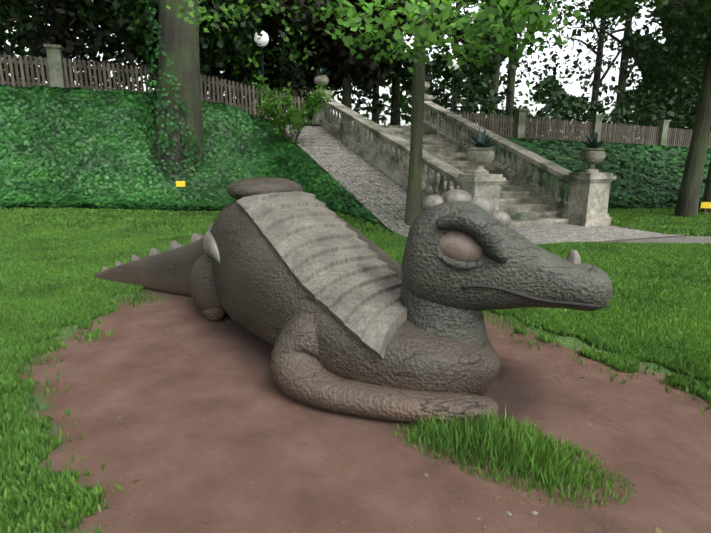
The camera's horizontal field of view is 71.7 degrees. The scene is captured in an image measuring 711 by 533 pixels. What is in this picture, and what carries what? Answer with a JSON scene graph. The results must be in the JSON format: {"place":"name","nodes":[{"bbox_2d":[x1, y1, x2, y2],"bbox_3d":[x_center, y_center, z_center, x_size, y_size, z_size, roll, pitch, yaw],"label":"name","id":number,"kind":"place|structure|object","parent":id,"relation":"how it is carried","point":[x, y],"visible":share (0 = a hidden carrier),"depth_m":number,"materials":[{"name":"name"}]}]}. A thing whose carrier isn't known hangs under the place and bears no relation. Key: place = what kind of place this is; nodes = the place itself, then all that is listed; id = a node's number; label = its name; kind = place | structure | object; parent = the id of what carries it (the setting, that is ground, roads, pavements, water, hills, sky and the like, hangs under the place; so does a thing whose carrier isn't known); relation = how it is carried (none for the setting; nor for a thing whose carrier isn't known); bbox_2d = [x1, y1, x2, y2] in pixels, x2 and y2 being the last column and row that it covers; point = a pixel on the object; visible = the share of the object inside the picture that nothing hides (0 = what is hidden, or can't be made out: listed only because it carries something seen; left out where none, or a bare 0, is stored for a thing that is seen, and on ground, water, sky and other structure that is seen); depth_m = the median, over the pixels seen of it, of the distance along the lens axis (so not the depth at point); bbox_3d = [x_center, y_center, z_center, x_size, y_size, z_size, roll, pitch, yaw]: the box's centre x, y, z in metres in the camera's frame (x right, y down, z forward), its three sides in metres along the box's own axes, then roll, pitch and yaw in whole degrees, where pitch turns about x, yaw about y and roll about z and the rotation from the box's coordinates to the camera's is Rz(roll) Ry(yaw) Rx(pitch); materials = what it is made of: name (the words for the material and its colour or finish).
{"place":"outdoors","nodes":[
{"label":"outdoors","id":0,"kind":"place"},
{"bbox_2d":[0,0,708,146],"bbox_3d":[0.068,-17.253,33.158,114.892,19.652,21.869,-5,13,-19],"label":"trees","id":1,"kind":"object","parent":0,"point":[357,110],"depth_m":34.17,"materials":[{"name":"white plant"}]},
{"bbox_2d":[0,103,710,532],"bbox_3d":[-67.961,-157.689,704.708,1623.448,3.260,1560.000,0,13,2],"label":"ground","id":2,"kind":"structure","parent":0,"point":[282,463],"depth_m":2.56,"materials":[{"name":"brown soil"}]},
{"bbox_2d":[0,2,75,48],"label":"tree","id":3,"kind":"object","parent":2,"relation":"on","point":[14,21],"visible":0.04,"depth_m":33.17,"materials":[{"name":"green plant"}]},
{"bbox_2d":[43,44,65,87],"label":"fence posts","id":4,"kind":"object","parent":2,"relation":"on","point":[55,64],"visible":0.38,"depth_m":14.09,"materials":[{"name":"grey stone"}]},
{"bbox_2d":[0,0,154,84],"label":"tree","id":5,"kind":"object","parent":2,"relation":"on","point":[41,26],"depth_m":27.19,"materials":[{"name":"green plant"}]},
{"bbox_2d":[68,6,139,61],"bbox_3d":[-11.895,-19.149,28.822,16.845,22.062,16.833,0,13,2],"label":"tree","id":6,"kind":"object","parent":2,"relation":"on","point":[109,50],"depth_m":32.38,"materials":[{"name":"green plant"}]},
{"bbox_2d":[48,0,249,87],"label":"tree","id":7,"kind":"object","parent":2,"relation":"on","point":[77,11],"depth_m":18.02,"materials":[{"name":"green plant"}]},
{"bbox_2d":[0,54,303,123],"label":"fence","id":8,"kind":"object","parent":2,"relation":"on","point":[36,62],"visible":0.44,"depth_m":14.73,"materials":[{"name":"brown wood"}]},
{"bbox_2d":[0,0,330,124],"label":"shrubs behind fence","id":9,"kind":"object","parent":2,"relation":"on","point":[114,27],"visible":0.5,"depth_m":16.66,"materials":[{"name":"green plant"}]},
{"bbox_2d":[154,0,203,179],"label":"tree trunk","id":10,"kind":"object","parent":2,"relation":"on","point":[179,38],"visible":0.48,"depth_m":13.00,"materials":[{"name":"plant"}]},
{"bbox_2d":[142,0,204,182],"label":"ivy trunk","id":11,"kind":"object","parent":10,"relation":"attached to","point":[177,167],"visible":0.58,"depth_m":13.06,"materials":[{"name":"green plant"}]},
{"bbox_2d":[176,181,184,188],"bbox_3d":[-4.649,-2.086,13.111,0.240,0.385,0.042,-1,13,-4],"label":"sign stake","id":12,"kind":"object","parent":2,"relation":"on","point":[180,184],"visible":0.75,"depth_m":13.07,"materials":[{"name":"yellow plastic"}]},
{"bbox_2d":[0,84,377,224],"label":"ivy bank","id":13,"kind":"structure","parent":2,"relation":"on","point":[260,148],"depth_m":12.92,"materials":[{"name":"green plant"}]},
{"bbox_2d":[76,0,317,98],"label":"tree","id":14,"kind":"object","parent":2,"relation":"on","point":[274,14],"depth_m":20.06,"materials":[{"name":"green plant"}]},
{"bbox_2d":[96,0,317,91],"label":"tree","id":15,"kind":"object","parent":2,"relation":"on","point":[221,36],"visible":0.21,"depth_m":17.64,"materials":[{"name":"green plant"}]},
{"bbox_2d":[254,31,268,120],"bbox_3d":[-3.310,-6.638,17.611,0.520,3.350,0.520,0,13,2],"label":"lamp pole","id":16,"kind":"object","parent":2,"relation":"on","point":[263,40],"visible":0.73,"depth_m":17.21,"materials":[{"name":"grey"}]},
{"bbox_2d":[219,5,337,122],"bbox_3d":[-4.865,-14.119,24.870,13.088,15.392,14.116,0,13,2],"label":"tree","id":17,"kind":"object","parent":2,"relation":"on","point":[272,26],"depth_m":23.74,"materials":[{"name":"green plant"}]},
{"bbox_2d":[252,71,330,143],"bbox_3d":[-1.833,-4.415,14.255,2.420,2.048,2.236,0,13,2],"label":"shrub","id":18,"kind":"object","parent":2,"relation":"on","point":[300,114],"depth_m":14.04,"materials":[{"name":"green plant"}]},
{"bbox_2d":[0,292,635,508],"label":"grass tufts","id":19,"kind":"object","parent":2,"relation":"on","point":[531,449],"visible":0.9,"depth_m":2.42,"materials":[{"name":"green plant"}]},
{"bbox_2d":[223,10,440,117],"bbox_3d":[-2.723,-18.122,31.132,16.768,20.471,15.518,0,13,2],"label":"tree","id":20,"kind":"object","parent":2,"relation":"on","point":[427,53],"depth_m":32.16,"materials":[{"name":"green plant"}]},
{"bbox_2d":[213,0,471,116],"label":"tree","id":21,"kind":"object","parent":2,"relation":"on","point":[339,68],"depth_m":20.86,"materials":[{"name":"green plant"}]},
{"bbox_2d":[95,177,612,425],"bbox_3d":[-0.870,-0.111,4.212,5.374,1.281,1.487,11,17,41],"label":"crocodile sculpture","id":22,"kind":"object","parent":2,"relation":"on","point":[337,312],"visible":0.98,"depth_m":2.94,"materials":[{"name":"grey stone"}]},
{"bbox_2d":[54,296,696,532],"bbox_3d":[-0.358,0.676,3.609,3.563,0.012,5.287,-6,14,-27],"label":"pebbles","id":23,"kind":"object","parent":2,"relation":"on","point":[657,529],"visible":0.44,"depth_m":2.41,"materials":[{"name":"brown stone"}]},
{"bbox_2d":[272,4,479,124],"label":"tree","id":24,"kind":"object","parent":2,"relation":"on","point":[375,119],"depth_m":40.13,"materials":[{"name":"green plant"}]},
{"bbox_2d":[256,0,549,125],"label":"tree","id":25,"kind":"object","parent":2,"relation":"on","point":[396,69],"depth_m":23.60,"materials":[{"name":"green plant"}]},
{"bbox_2d":[448,58,458,111],"bbox_3d":[4.183,-7.177,21.262,0.520,3.500,0.520,0,13,2],"label":"lamp pole","id":26,"kind":"object","parent":2,"relation":"on","point":[455,65],"visible":0.4,"depth_m":21.04,"materials":[{"name":"grey"}]},
{"bbox_2d":[281,125,688,243],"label":"paved path","id":27,"kind":"structure","parent":2,"relation":"on","point":[379,194],"depth_m":11.38,"materials":[{"name":"grey stone"}]},
{"bbox_2d":[308,124,568,226],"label":"stair steps","id":28,"kind":"structure","parent":27,"relation":"on","point":[518,206],"depth_m":12.36,"materials":[{"name":"stone"}]},
{"bbox_2d":[311,75,505,209],"bbox_3d":[0.645,-3.564,13.311,0.741,4.250,9.628,-5,14,-23],"label":"balustrade","id":29,"kind":"object","parent":28,"relation":"on","point":[480,180],"visible":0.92,"depth_m":12.40,"materials":[{"name":"stone"}]},
{"bbox_2d":[313,66,508,146],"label":"agaves","id":30,"kind":"object","parent":29,"relation":"on","point":[483,141],"visible":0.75,"depth_m":9.43,"materials":[{"name":"green plant"}]},
{"bbox_2d":[411,81,616,226],"bbox_3d":[3.738,-3.809,14.409,0.741,4.250,9.628,-4,13,-16],"label":"balustrade","id":31,"kind":"object","parent":28,"relation":"on","point":[586,204],"visible":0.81,"depth_m":11.79,"materials":[{"name":"stone"}]},
{"bbox_2d":[425,72,615,147],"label":"agaves","id":32,"kind":"object","parent":31,"relation":"attached to","point":[592,143],"visible":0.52,"depth_m":10.28,"materials":[{"name":"green plant"}]},
{"bbox_2d":[429,3,553,130],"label":"tree","id":33,"kind":"object","parent":2,"relation":"on","point":[504,97],"depth_m":47.10,"materials":[{"name":"green plant"}]},
{"bbox_2d":[279,0,709,225],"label":"slender tree","id":34,"kind":"object","parent":2,"relation":"on","point":[413,210],"depth_m":9.39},
{"bbox_2d":[376,0,633,133],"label":"tree","id":35,"kind":"object","parent":2,"relation":"on","point":[459,32],"depth_m":24.45,"materials":[{"name":"green plant"}]},
{"bbox_2d":[390,0,658,137],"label":"tree","id":36,"kind":"object","parent":2,"relation":"on","point":[588,45],"depth_m":29.29,"materials":[{"name":"green plant"}]},
{"bbox_2d":[382,35,710,144],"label":"shrubs behind fence","id":37,"kind":"object","parent":2,"relation":"on","point":[572,110],"visible":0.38,"depth_m":23.00,"materials":[{"name":"green plant"}]},
{"bbox_2d":[436,111,710,148],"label":"fence","id":38,"kind":"object","parent":2,"relation":"on","point":[686,135],"visible":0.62,"depth_m":20.95,"materials":[{"name":"brown wood"}]},
{"bbox_2d":[455,135,710,208],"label":"ivy bank","id":39,"kind":"structure","parent":2,"relation":"on","point":[633,167],"depth_m":16.72,"materials":[{"name":"green plant"}]},
{"bbox_2d":[462,0,710,217],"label":"tree","id":40,"kind":"object","parent":2,"relation":"on","point":[698,62],"depth_m":11.65,"materials":[{"name":"green plant"}]},
{"bbox_2d":[512,108,670,144],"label":"fence posts","id":41,"kind":"object","parent":2,"relation":"on","point":[520,116],"visible":0.77,"depth_m":21.08,"materials":[{"name":"grey stone"}]},
{"bbox_2d":[486,0,710,212],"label":"tree","id":42,"kind":"object","parent":2,"relation":"on","point":[647,44],"depth_m":12.64,"materials":[{"name":"green plant"}]},
{"bbox_2d":[506,0,704,119],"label":"tree","id":43,"kind":"object","parent":2,"relation":"on","point":[618,48],"depth_m":37.24,"materials":[{"name":"green plant"}]},
{"bbox_2d":[508,0,710,138],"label":"tree","id":44,"kind":"object","parent":2,"relation":"on","point":[611,87],"depth_m":27.94,"materials":[{"name":"green plant"}]},
{"bbox_2d":[588,2,698,140],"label":"tree","id":45,"kind":"object","parent":2,"relation":"on","point":[607,46],"depth_m":46.86,"materials":[{"name":"green plant"}]},
{"bbox_2d":[627,7,707,114],"bbox_3d":[27.088,-14.436,32.305,16.485,15.077,15.037,0,13,2],"label":"tree","id":46,"kind":"object","parent":2,"relation":"on","point":[632,76],"visible":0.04,"depth_m":36.63,"materials":[{"name":"green plant"}]},
{"bbox_2d":[700,202,710,214],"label":"sign stake","id":47,"kind":"object","parent":2,"relation":"on","point":[704,205],"visible":0.78,"depth_m":11.93,"materials":[{"name":"yellow plastic"}]},
{"bbox_2d":[0,207,710,532],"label":"grass","id":48,"kind":"structure","parent":0,"point":[54,262],"depth_m":4.80,"materials":[{"name":"green plant"}]},
{"bbox_2d":[2,0,709,145],"label":"sky","id":49,"kind":"structure","parent":0,"point":[574,88],"materials":[{"name":"white"}]},
{"bbox_2d":[166,0,584,74],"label":"foliage","id":50,"kind":"object","parent":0,"point":[412,9],"depth_m":6.78,"materials":[{"name":"green plant"}]}
]}

